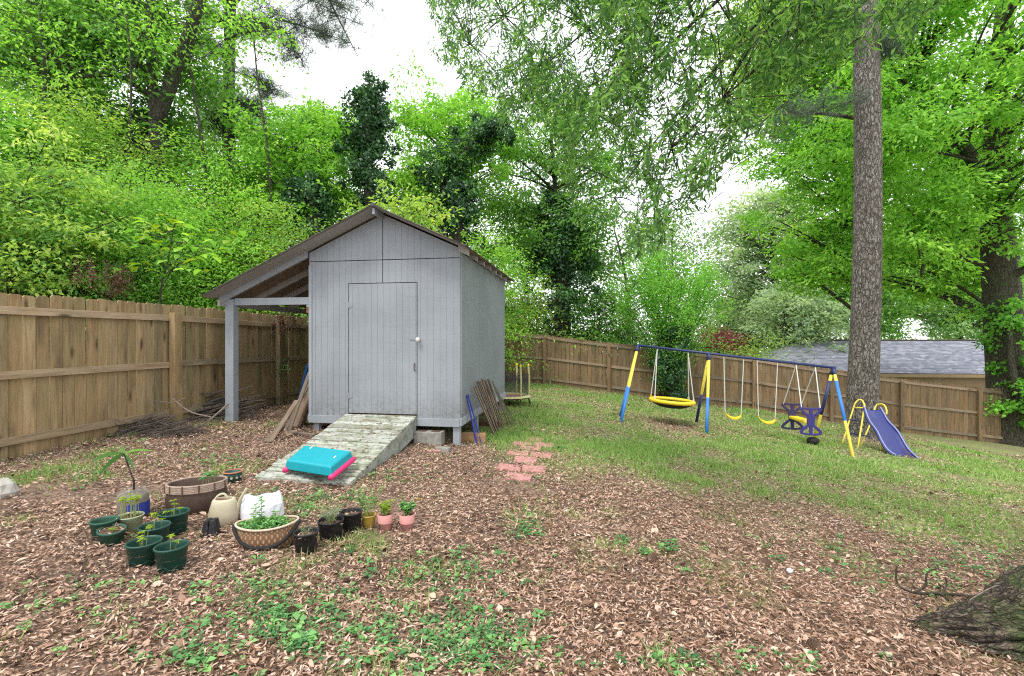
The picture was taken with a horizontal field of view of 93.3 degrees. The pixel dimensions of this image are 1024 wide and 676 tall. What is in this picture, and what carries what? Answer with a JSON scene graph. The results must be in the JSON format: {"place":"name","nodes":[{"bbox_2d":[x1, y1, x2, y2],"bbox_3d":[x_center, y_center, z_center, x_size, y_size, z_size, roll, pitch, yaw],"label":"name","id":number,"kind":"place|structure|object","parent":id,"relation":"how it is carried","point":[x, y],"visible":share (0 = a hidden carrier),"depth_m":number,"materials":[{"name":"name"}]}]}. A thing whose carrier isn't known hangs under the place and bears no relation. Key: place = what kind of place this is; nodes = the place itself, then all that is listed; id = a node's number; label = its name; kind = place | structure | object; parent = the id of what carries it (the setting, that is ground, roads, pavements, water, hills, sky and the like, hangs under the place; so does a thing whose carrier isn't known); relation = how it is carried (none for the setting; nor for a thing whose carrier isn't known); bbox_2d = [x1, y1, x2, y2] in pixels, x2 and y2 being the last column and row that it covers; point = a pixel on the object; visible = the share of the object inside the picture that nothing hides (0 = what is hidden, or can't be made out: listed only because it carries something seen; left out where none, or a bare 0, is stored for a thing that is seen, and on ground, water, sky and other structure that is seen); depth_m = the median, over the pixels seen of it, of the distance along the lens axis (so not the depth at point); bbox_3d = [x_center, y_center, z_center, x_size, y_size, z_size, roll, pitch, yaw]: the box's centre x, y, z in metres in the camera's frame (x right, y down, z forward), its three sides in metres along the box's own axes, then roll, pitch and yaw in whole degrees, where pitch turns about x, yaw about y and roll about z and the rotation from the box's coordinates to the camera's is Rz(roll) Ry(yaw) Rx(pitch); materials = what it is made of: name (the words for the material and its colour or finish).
{"place":"outdoors","nodes":[
{"label":"outdoors","id":0,"kind":"place"},
{"bbox_2d":[0,291,1023,675],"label":"ground","id":1,"kind":"structure","parent":0,"point":[520,485],"depth_m":3.97,"materials":[{"name":"brown wood"}]},
{"bbox_2d":[0,477,19,498],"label":"rock","id":2,"kind":"object","parent":1,"relation":"on","point":[8,486],"visible":0.93,"depth_m":4.13,"materials":[{"name":"stone"}]},
{"bbox_2d":[0,0,124,169],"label":"slender tree","id":3,"kind":"object","parent":1,"relation":"on","point":[62,45],"visible":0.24,"depth_m":13.35,"materials":[{"name":"green plant"}]},
{"bbox_2d":[0,0,129,153],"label":"slender tree","id":4,"kind":"object","parent":1,"relation":"on","point":[40,26],"visible":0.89,"depth_m":12.40,"materials":[{"name":"green plant"}]},
{"bbox_2d":[0,60,139,280],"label":"thicket shrub","id":5,"kind":"object","parent":1,"relation":"on","point":[7,126],"visible":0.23,"depth_m":11.60,"materials":[{"name":"green plant"}]},
{"bbox_2d":[0,98,185,344],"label":"thicket shrub","id":6,"kind":"object","parent":1,"relation":"on","point":[17,279],"visible":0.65,"depth_m":8.49,"materials":[{"name":"green plant"}]},
{"bbox_2d":[88,515,119,540],"bbox_3d":[-2.978,1.387,3.531,0.177,0.137,0.179,0,0,30],"label":"seedling pot","id":7,"kind":"object","parent":1,"relation":"on","point":[95,524],"visible":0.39,"depth_m":3.50,"materials":[{"name":"green plastic"}]},
{"bbox_2d":[96,523,126,546],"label":"seedling pot","id":8,"kind":"object","parent":1,"relation":"on","point":[113,534],"visible":0.94,"depth_m":3.42,"materials":[{"name":"green plastic"}]},
{"bbox_2d":[0,104,230,354],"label":"thicket shrub","id":9,"kind":"object","parent":1,"relation":"on","point":[73,293],"visible":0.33,"depth_m":8.95,"materials":[{"name":"green plant"}]},
{"bbox_2d":[61,255,134,298],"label":"dead vine","id":10,"kind":"object","parent":9,"relation":"attached to","point":[91,271],"visible":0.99,"depth_m":7.89,"materials":[{"name":"brown plant"}]},
{"bbox_2d":[94,269,140,300],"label":"dead vine","id":11,"kind":"object","parent":9,"relation":"attached to","point":[117,287],"visible":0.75,"depth_m":8.28,"materials":[{"name":"brown plant"}]},
{"bbox_2d":[0,65,239,293],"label":"thicket shrub","id":12,"kind":"object","parent":1,"relation":"on","point":[92,113],"visible":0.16,"depth_m":11.80,"materials":[{"name":"green plant"}]},
{"bbox_2d":[92,448,151,515],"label":"potted plant","id":13,"kind":"object","parent":1,"relation":"on","point":[144,503],"visible":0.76,"depth_m":3.91,"materials":[{"name":"green plant"}]},
{"bbox_2d":[2,155,243,349],"bbox_3d":[-8.390,-1.760,10.547,4.954,4.374,4.685,0,0,0],"label":"thicket shrub","id":14,"kind":"object","parent":1,"relation":"on","point":[128,207],"visible":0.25,"depth_m":10.08,"materials":[{"name":"green plant"}]},
{"bbox_2d":[116,493,144,534],"bbox_3d":[-2.889,1.320,3.653,0.173,0.290,0.188,0,0,0],"label":"seedling pot","id":15,"kind":"object","parent":1,"relation":"on","point":[131,521],"visible":0.93,"depth_m":3.63,"materials":[{"name":"plastic"}]},
{"bbox_2d":[0,0,266,280],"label":"hardwood tree","id":16,"kind":"object","parent":1,"relation":"on","point":[157,108],"visible":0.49,"depth_m":13.93,"materials":[{"name":"green plant"}]},
{"bbox_2d":[60,0,216,190],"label":"slender tree","id":17,"kind":"object","parent":1,"relation":"on","point":[134,40],"visible":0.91,"depth_m":12.84,"materials":[{"name":"green plant"}]},
{"bbox_2d":[124,527,162,567],"bbox_3d":[-2.452,1.377,3.220,0.206,0.246,0.206,0,0,-37],"label":"seedling pot","id":18,"kind":"object","parent":1,"relation":"on","point":[139,550],"visible":0.85,"depth_m":3.17,"materials":[{"name":"green plastic"}]},
{"bbox_2d":[136,512,170,542],"bbox_3d":[-2.577,1.370,3.478,0.203,0.242,0.207,0,0,19],"label":"seedling pot","id":19,"kind":"object","parent":1,"relation":"on","point":[161,526],"visible":0.63,"depth_m":3.47,"materials":[{"name":"green plastic"}]},
{"bbox_2d":[0,293,308,460],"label":"wooden fence","id":20,"kind":"object","parent":1,"relation":"on","point":[135,358],"visible":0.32,"depth_m":6.53,"materials":[{"name":"brown wood"}]},
{"bbox_2d":[271,312,308,340],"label":"dead vine","id":21,"kind":"object","parent":20,"relation":"hanging from","point":[285,320],"visible":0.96,"depth_m":9.73,"materials":[{"name":"brown plant"}]},
{"bbox_2d":[108,406,213,438],"bbox_3d":[-5.037,1.175,6.825,1.539,0.368,1.108,0,0,0],"label":"brush pile","id":22,"kind":"object","parent":1,"relation":"on","point":[164,426],"visible":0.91,"depth_m":6.66,"materials":[{"name":"brown wood"}]},
{"bbox_2d":[40,145,301,343],"bbox_3d":[-7.823,-1.871,11.928,5.979,5.984,5.382,0,0,-38],"label":"thicket shrub","id":23,"kind":"object","parent":1,"relation":"on","point":[211,223],"visible":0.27,"depth_m":11.33,"materials":[{"name":"green plant"}]},
{"bbox_2d":[153,533,189,573],"bbox_3d":[-2.241,1.398,3.180,0.200,0.234,0.200,0,0,12],"label":"seedling pot","id":24,"kind":"object","parent":1,"relation":"on","point":[170,555],"visible":1,"depth_m":3.13,"materials":[{"name":"green plastic"}]},
{"bbox_2d":[157,499,189,534],"bbox_3d":[-2.595,1.359,3.710,0.208,0.250,0.208,0,0,-17],"label":"seedling pot","id":25,"kind":"object","parent":1,"relation":"on","point":[177,517],"visible":0.81,"depth_m":3.68,"materials":[{"name":"green plastic"}]},
{"bbox_2d":[113,214,245,303],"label":"leaf sapling","id":26,"kind":"object","parent":1,"relation":"on","point":[156,244],"visible":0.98,"depth_m":8.54,"materials":[{"name":"green plant"}]},
{"bbox_2d":[78,117,297,312],"bbox_3d":[-9.008,-3.088,14.502,6.984,6.762,6.054,0,0,0],"label":"thicket shrub","id":27,"kind":"object","parent":1,"relation":"on","point":[198,168],"visible":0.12,"depth_m":14.04,"materials":[{"name":"green plant"}]},
{"bbox_2d":[120,0,259,229],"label":"slender tree","id":28,"kind":"object","parent":1,"relation":"on","point":[192,69],"visible":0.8,"depth_m":13.97,"materials":[{"name":"green plant"}]},
{"bbox_2d":[164,471,227,514],"bbox_3d":[-2.717,1.312,4.170,0.462,0.315,0.343,0,0,-22],"label":"wicker planter","id":29,"kind":"object","parent":1,"relation":"on","point":[197,494],"visible":0.94,"depth_m":4.06,"materials":[{"name":"wicker"}]},
{"bbox_2d":[200,517,221,537],"bbox_3d":[-2.322,1.450,3.730,0.119,0.119,0.119,0,0,-6],"label":"seed cell pack","id":30,"kind":"object","parent":1,"relation":"on","point":[211,526],"visible":0.95,"depth_m":3.69,"materials":[{"name":"black plastic"}]},
{"bbox_2d":[182,385,266,421],"bbox_3d":[-5.202,1.024,8.134,1.945,0.655,1.358,0,0,-28],"label":"brush pile","id":31,"kind":"object","parent":1,"relation":"on","point":[216,406],"visible":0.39,"depth_m":8.07,"materials":[{"name":"brown wood"}]},
{"bbox_2d":[208,487,247,525],"bbox_3d":[-2.319,1.359,3.956,0.311,0.287,0.157,0,0,-10],"label":"watering can","id":32,"kind":"object","parent":1,"relation":"on","point":[225,510],"visible":0.88,"depth_m":3.90,"materials":[{"name":"beige plastic"}]},
{"bbox_2d":[171,74,304,258],"bbox_3d":[-11.727,-6.285,20.801,6.722,9.999,5.942,0,0,-9],"label":"young tree","id":33,"kind":"object","parent":1,"relation":"on","point":[217,134],"visible":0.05,"depth_m":19.87,"materials":[{"name":"green plant"}]},
{"bbox_2d":[154,178,329,348],"bbox_3d":[-7.133,-1.419,12.442,4.723,5.333,6.408,0,0,40],"label":"thicket shrub","id":34,"kind":"object","parent":1,"relation":"on","point":[262,251],"visible":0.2,"depth_m":12.45,"materials":[{"name":"green plant"}]},
{"bbox_2d":[185,0,309,255],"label":"slender tree","id":35,"kind":"object","parent":1,"relation":"on","point":[273,37],"visible":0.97,"depth_m":14.18,"materials":[{"name":"green plant"}]},
{"bbox_2d":[240,490,284,521],"bbox_3d":[-2.093,1.400,4.049,0.342,0.232,0.243,0,0,-11],"label":"white plastic bag","id":36,"kind":"object","parent":1,"relation":"on","point":[273,502],"visible":0.82,"depth_m":3.98,"materials":[{"name":"white plastic"}]},
{"bbox_2d":[232,496,300,550],"bbox_3d":[-1.835,1.363,3.624,0.478,0.351,0.298,0,0,-13],"label":"woven basket","id":37,"kind":"object","parent":1,"relation":"on","point":[261,532],"visible":1,"depth_m":3.55,"materials":[{"name":"brown wicker"}]},
{"bbox_2d":[199,95,364,315],"bbox_3d":[-7.052,-3.524,15.572,4.912,8.197,5.152,0,0,-42],"label":"young tree","id":38,"kind":"object","parent":1,"relation":"on","point":[296,159],"visible":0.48,"depth_m":14.75,"materials":[{"name":"green plant"}]},
{"bbox_2d":[180,0,386,258],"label":"pine tree","id":39,"kind":"object","parent":1,"relation":"on","point":[321,27],"visible":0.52,"depth_m":17.97,"materials":[{"name":"green plant"}]},
{"bbox_2d":[269,400,298,442],"bbox_3d":[-3.295,1.177,6.990,0.070,0.020,0.870,0,34,4],"label":"wooden plank","id":40,"kind":"object","parent":1,"relation":"on","point":[283,421],"visible":0.82,"depth_m":6.97,"materials":[{"name":"brown wood"}]},
{"bbox_2d":[287,372,308,429],"bbox_3d":[-3.346,0.975,7.615,0.090,0.944,0.022,0,-21,37],"label":"wooden plank","id":41,"kind":"object","parent":1,"relation":"on","point":[297,407],"visible":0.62,"depth_m":7.59,"materials":[{"name":"brown wood"}]},
{"bbox_2d":[293,388,308,427],"bbox_3d":[-3.396,1.080,7.895,0.170,0.748,0.022,0,-27,24],"label":"wooden plank","id":42,"kind":"object","parent":1,"relation":"on","point":[302,410],"visible":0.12,"depth_m":7.84,"materials":[{"name":"brown wood"}]},
{"bbox_2d":[293,524,318,554],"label":"nursery pot","id":43,"kind":"object","parent":1,"relation":"on","point":[305,538],"visible":0.99,"depth_m":3.50,"materials":[{"name":"black plastic"}]},
{"bbox_2d":[276,169,348,315],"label":"ivy column","id":44,"kind":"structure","parent":1,"relation":"on","point":[307,188],"depth_m":14.29,"materials":[{"name":"green plant"}]},
{"bbox_2d":[246,87,402,225],"bbox_3d":[-6.817,-4.148,17.218,5.310,9.734,4.608,0,0,26],"label":"young tree","id":45,"kind":"object","parent":1,"relation":"on","point":[309,113],"visible":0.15,"depth_m":16.42,"materials":[{"name":"green plant"}]},
{"bbox_2d":[317,502,343,541],"bbox_3d":[-1.420,1.435,3.797,0.208,0.263,0.212,0,0,25],"label":"nursery pot","id":46,"kind":"object","parent":1,"relation":"on","point":[330,526],"visible":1,"depth_m":3.74,"materials":[{"name":"black plastic"}]},
{"bbox_2d":[246,214,423,372],"bbox_3d":[-4.552,-0.655,12.346,6.039,5.008,4.754,0,0,0],"label":"thicket shrub","id":47,"kind":"object","parent":1,"relation":"on","point":[283,244],"visible":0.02,"depth_m":11.58,"materials":[{"name":"green plant"}]},
{"bbox_2d":[255,414,416,485],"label":"wooden ramp","id":48,"kind":"structure","parent":1,"relation":"on","point":[397,437],"depth_m":6.18,"materials":[{"name":"paint"}]},
{"bbox_2d":[282,446,355,480],"bbox_3d":[-2.116,1.328,5.253,0.859,0.198,0.547,0,0,20],"label":"toy step","id":49,"kind":"object","parent":48,"relation":"on","point":[331,464],"visible":1,"depth_m":5.10,"materials":[{"name":"teal plastic"}]},
{"bbox_2d":[339,507,362,532],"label":"nursery pot","id":50,"kind":"object","parent":1,"relation":"on","point":[352,516],"visible":0.94,"depth_m":3.92,"materials":[{"name":"black plastic"}]},
{"bbox_2d":[200,202,514,445],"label":"garden shed","id":51,"kind":"structure","parent":1,"relation":"on","point":[406,317],"depth_m":7.44,"materials":[{"name":"grey paint"}]},
{"bbox_2d":[348,283,419,413],"bbox_3d":[-1.963,0.146,7.357,1.179,1.990,0.079,0,0,9],"label":"door","id":52,"kind":"structure","parent":51,"relation":"in","point":[383,339],"depth_m":7.38,"materials":[{"name":"grey paint"}]},
{"bbox_2d":[330,70,403,215],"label":"ivy column","id":53,"kind":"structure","parent":1,"relation":"on","point":[371,113],"depth_m":14.72,"materials":[{"name":"green plant"}]},
{"bbox_2d":[349,486,385,528],"bbox_3d":[-1.244,1.418,4.090,0.254,0.327,0.273,0,0,18],"label":"ochre pot","id":54,"kind":"object","parent":1,"relation":"on","point":[368,518],"visible":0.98,"depth_m":4.05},
{"bbox_2d":[300,169,464,314],"bbox_3d":[-3.445,-1.248,13.826,5.474,6.828,4.866,0,0,0],"label":"thicket shrub","id":55,"kind":"object","parent":1,"relation":"on","point":[418,214],"visible":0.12,"depth_m":13.26,"materials":[{"name":"green plant"}]},
{"bbox_2d":[377,499,394,530],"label":"clay pot","id":56,"kind":"object","parent":1,"relation":"on","point":[385,518],"visible":0.98,"depth_m":4.00,"materials":[{"name":"ceramic"}]},
{"bbox_2d":[398,500,416,530],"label":"clay pot","id":57,"kind":"object","parent":1,"relation":"on","point":[407,517],"visible":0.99,"depth_m":4.04,"materials":[{"name":"ceramic"}]},
{"bbox_2d":[414,430,444,445],"bbox_3d":[-1.230,1.471,7.200,0.420,0.205,0.200,0,0,9],"label":"concrete block","id":58,"kind":"object","parent":1,"relation":"on","point":[433,437],"depth_m":7.11,"materials":[{"name":"concrete"}]},
{"bbox_2d":[346,50,530,242],"bbox_3d":[-2.807,-4.344,19.018,7.212,11.819,6.361,0,0,0],"label":"hardwood tree","id":59,"kind":"object","parent":1,"relation":"on","point":[412,118],"visible":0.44,"depth_m":18.08,"materials":[{"name":"green plant"}]},
{"bbox_2d":[406,110,516,244],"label":"ivy column","id":60,"kind":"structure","parent":1,"relation":"on","point":[485,132],"depth_m":16.65,"materials":[{"name":"green plant"}]},
{"bbox_2d":[437,175,494,259],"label":"ivy column","id":61,"kind":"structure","parent":1,"relation":"on","point":[464,196],"depth_m":16.22,"materials":[{"name":"green plant"}]},
{"bbox_2d":[473,379,504,435],"bbox_3d":[-0.373,1.164,8.344,0.307,0.966,1.288,0,0,12],"label":"slat trellis","id":62,"kind":"object","parent":1,"relation":"on","point":[489,402],"visible":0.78,"depth_m":8.29,"materials":[{"name":"brown wood"}]},
{"bbox_2d":[449,214,551,370],"bbox_3d":[-0.873,-0.960,16.476,4.624,6.076,4.763,0,0,0],"label":"thicket shrub","id":63,"kind":"object","parent":1,"relation":"on","point":[505,262],"visible":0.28,"depth_m":16.25,"materials":[{"name":"green plant"}]},
{"bbox_2d":[0,430,1017,675],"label":"weeds","id":64,"kind":"object","parent":1,"relation":"on","point":[300,636],"visible":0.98,"depth_m":2.67,"materials":[{"name":"green plant"}]},
{"bbox_2d":[0,432,1023,675],"bbox_3d":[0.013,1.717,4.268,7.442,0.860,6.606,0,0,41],"label":"fallen leaves","id":65,"kind":"object","parent":1,"relation":"on","point":[548,648],"visible":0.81,"depth_m":3.09,"materials":[{"name":"brown plant"}]},
{"bbox_2d":[0,381,1023,675],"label":"grass","id":66,"kind":"structure","parent":1,"relation":"on","point":[666,449],"depth_m":7.79,"materials":[{"name":"green plant"}]},
{"bbox_2d":[0,413,1023,675],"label":"broken twigs","id":67,"kind":"object","parent":1,"relation":"on","point":[506,569],"visible":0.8,"depth_m":3.52,"materials":[{"name":"brown wood"}]},
{"bbox_2d":[0,382,1023,567],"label":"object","id":68,"kind":"object","parent":1,"relation":"on","point":[272,415],"visible":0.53,"depth_m":6.89,"materials":[{"name":"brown plant"}]},
{"bbox_2d":[498,363,530,405],"bbox_3d":[-0.085,1.141,12.150,1.132,1.035,1.112,0,0,0],"label":"toddler trampoline","id":69,"kind":"object","parent":1,"relation":"on","point":[515,395],"visible":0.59,"depth_m":11.81,"materials":[{"name":"metal"}]},
{"bbox_2d":[9,139,1023,364],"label":"woods","id":70,"kind":"object","parent":1,"relation":"on","point":[500,237],"visible":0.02,"depth_m":41.59,"materials":[{"name":"green plant"}]},
{"bbox_2d":[505,267,602,383],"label":"thicket shrub","id":71,"kind":"object","parent":1,"relation":"on","point":[523,318],"visible":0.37,"depth_m":19.20,"materials":[{"name":"green plant"}]},
{"bbox_2d":[476,73,638,286],"bbox_3d":[1.466,-4.844,20.395,7.924,13.440,7.254,0,0,0],"label":"hardwood tree","id":72,"kind":"object","parent":1,"relation":"on","point":[520,210],"visible":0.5,"depth_m":19.95,"materials":[{"name":"green plant"}]},
{"bbox_2d":[520,184,606,383],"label":"ivy column","id":73,"kind":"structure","parent":1,"relation":"on","point":[564,275],"depth_m":19.74,"materials":[{"name":"green plant"}]},
{"bbox_2d":[551,281,640,387],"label":"thicket shrub","id":74,"kind":"object","parent":1,"relation":"on","point":[602,301],"visible":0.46,"depth_m":19.79,"materials":[{"name":"green plant"}]},
{"bbox_2d":[572,278,714,386],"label":"thicket shrub","id":75,"kind":"object","parent":1,"relation":"on","point":[627,330],"visible":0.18,"depth_m":20.96,"materials":[{"name":"green plant"}]},
{"bbox_2d":[573,203,733,341],"bbox_3d":[6.674,-2.046,22.956,7.744,8.540,6.172,0,0,0],"label":"sparse tree","id":76,"kind":"object","parent":1,"relation":"on","point":[700,245],"visible":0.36,"depth_m":22.65,"materials":[{"name":"green plant"}]},
{"bbox_2d":[646,323,695,398],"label":"ivy clump","id":77,"kind":"object","parent":1,"relation":"on","point":[667,379],"visible":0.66,"depth_m":16.70,"materials":[{"name":"green plant"}]},
{"bbox_2d":[603,245,739,396],"bbox_3d":[5.826,-0.612,17.118,4.687,5.704,4.246,0,0,-26],"label":"privet shrub","id":78,"kind":"object","parent":1,"relation":"on","point":[687,313],"visible":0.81,"depth_m":16.85,"materials":[{"name":"green plant"}]},
{"bbox_2d":[608,204,756,316],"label":"sparse tree","id":79,"kind":"object","parent":1,"relation":"on","point":[672,236],"visible":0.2,"depth_m":25.60,"materials":[{"name":"green plant"}]},
{"bbox_2d":[626,322,772,395],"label":"thicket shrub","id":80,"kind":"object","parent":1,"relation":"on","point":[711,349],"visible":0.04,"depth_m":19.87,"materials":[{"name":"green plant"}]},
{"bbox_2d":[423,0,1023,665],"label":"willow oak","id":81,"kind":"object","parent":1,"relation":"on","point":[991,622],"visible":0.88,"depth_m":4.44,"materials":[{"name":"green plant"}]},
{"bbox_2d":[689,325,758,363],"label":"maple","id":82,"kind":"object","parent":1,"relation":"on","point":[717,335],"visible":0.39,"depth_m":24.51,"materials":[{"name":"red plant"}]},
{"bbox_2d":[619,344,854,457],"bbox_3d":[4.851,1.264,11.084,4.730,2.282,2.160,0,0,17],"label":"swing set","id":83,"kind":"object","parent":1,"relation":"on","point":[707,374],"visible":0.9,"depth_m":11.02,"materials":[{"name":"blue metal"}]},
{"bbox_2d":[649,349,695,408],"bbox_3d":[3.858,0.954,11.649,1.086,1.436,1.087,0,0,0],"label":"saucer swing","id":84,"kind":"object","parent":83,"relation":"hanging from","point":[672,402],"visible":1,"depth_m":11.50,"materials":[{"name":"yellow plastic"}]},
{"bbox_2d":[781,365,821,435],"bbox_3d":[6.569,1.357,10.897,0.551,1.550,1.021,0,0,6],"label":"swing glider","id":85,"kind":"object","parent":83,"relation":"hanging from","point":[809,421],"visible":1,"depth_m":10.77,"materials":[{"name":"plastic"}]},
{"bbox_2d":[695,290,781,355],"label":"tree","id":86,"kind":"object","parent":1,"relation":"on","point":[730,324],"visible":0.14,"depth_m":44.66,"materials":[{"name":"green plant"}]},
{"bbox_2d":[505,332,1002,442],"bbox_3d":[10.565,1.943,17.405,28.315,4.826,0.159,0,0,6],"label":"wooden fence","id":87,"kind":"object","parent":1,"relation":"on","point":[954,411],"visible":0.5,"depth_m":17.59,"materials":[{"name":"brown wood"}]},
{"bbox_2d":[696,321,816,362],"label":"thicket shrub","id":88,"kind":"object","parent":1,"relation":"on","point":[755,350],"visible":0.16,"depth_m":22.56,"materials":[{"name":"green plant"}]},
{"bbox_2d":[696,0,839,183],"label":"hardwood tree","id":89,"kind":"object","parent":1,"relation":"on","point":[761,135],"visible":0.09,"depth_m":19.85,"materials":[{"name":"green plant"}]},
{"bbox_2d":[692,177,845,347],"bbox_3d":[21.007,-4.091,37.507,13.436,16.833,10.503,0,0,0],"label":"tree","id":90,"kind":"object","parent":1,"relation":"on","point":[750,283],"visible":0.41,"depth_m":37.07,"materials":[{"name":"green plant"}]},
{"bbox_2d":[720,281,850,352],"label":"tree","id":91,"kind":"object","parent":1,"relation":"on","point":[796,316],"visible":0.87,"depth_m":31.80,"materials":[{"name":"green plant"}]},
{"bbox_2d":[727,0,937,309],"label":"hardwood tree","id":92,"kind":"object","parent":1,"relation":"on","point":[810,245],"visible":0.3,"depth_m":18.77,"materials":[{"name":"green plant"}]},
{"bbox_2d":[755,0,918,440],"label":"pine tree","id":93,"kind":"object","parent":1,"relation":"on","point":[863,374],"visible":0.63,"depth_m":12.71,"materials":[{"name":"brown plant"}]},
{"bbox_2d":[769,216,947,338],"bbox_3d":[27.221,-2.624,37.822,15.155,14.855,9.861,0,0,0],"label":"tree","id":94,"kind":"object","parent":1,"relation":"on","point":[891,315],"visible":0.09,"depth_m":36.52,"materials":[{"name":"green plant"}]},
{"bbox_2d":[750,339,984,404],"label":"neighbour house","id":95,"kind":"structure","parent":1,"relation":"on","point":[953,361],"depth_m":29.09,"materials":[{"name":"grey"}]},
{"bbox_2d":[841,399,919,458],"bbox_3d":[8.234,2.034,10.917,1.288,1.280,1.600,0,0,0],"label":"play slide","id":96,"kind":"object","parent":1,"relation":"on","point":[889,436],"visible":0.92,"depth_m":10.83,"materials":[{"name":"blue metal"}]},
{"bbox_2d":[775,0,1023,446],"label":"hardwood tree","id":97,"kind":"object","parent":1,"relation":"on","point":[996,106],"visible":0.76,"depth_m":15.50,"materials":[{"name":"green plant"}]},
{"bbox_2d":[962,293,1023,429],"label":"ivy clump","id":98,"kind":"object","parent":97,"relation":"attached to","point":[1017,383],"visible":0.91,"depth_m":16.32,"materials":[{"name":"green plant"}]},
{"bbox_2d":[821,76,1023,327],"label":"hardwood tree","id":99,"kind":"object","parent":1,"relation":"on","point":[940,291],"visible":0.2,"depth_m":20.99,"materials":[{"name":"green plant"}]},
{"bbox_2d":[895,566,971,600],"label":"dry branch","id":100,"kind":"object","parent":1,"relation":"on","point":[942,593],"visible":0.97,"depth_m":3.48,"materials":[{"name":"brown wood"}]},
{"bbox_2d":[882,220,1023,338],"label":"tree","id":101,"kind":"object","parent":1,"relation":"on","point":[960,330],"visible":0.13,"depth_m":38.82,"materials":[{"name":"green plant"}]},
{"bbox_2d":[1,0,1023,354],"label":"sky","id":102,"kind":"structure","parent":0,"point":[406,26],"materials":[{"name":"white"}]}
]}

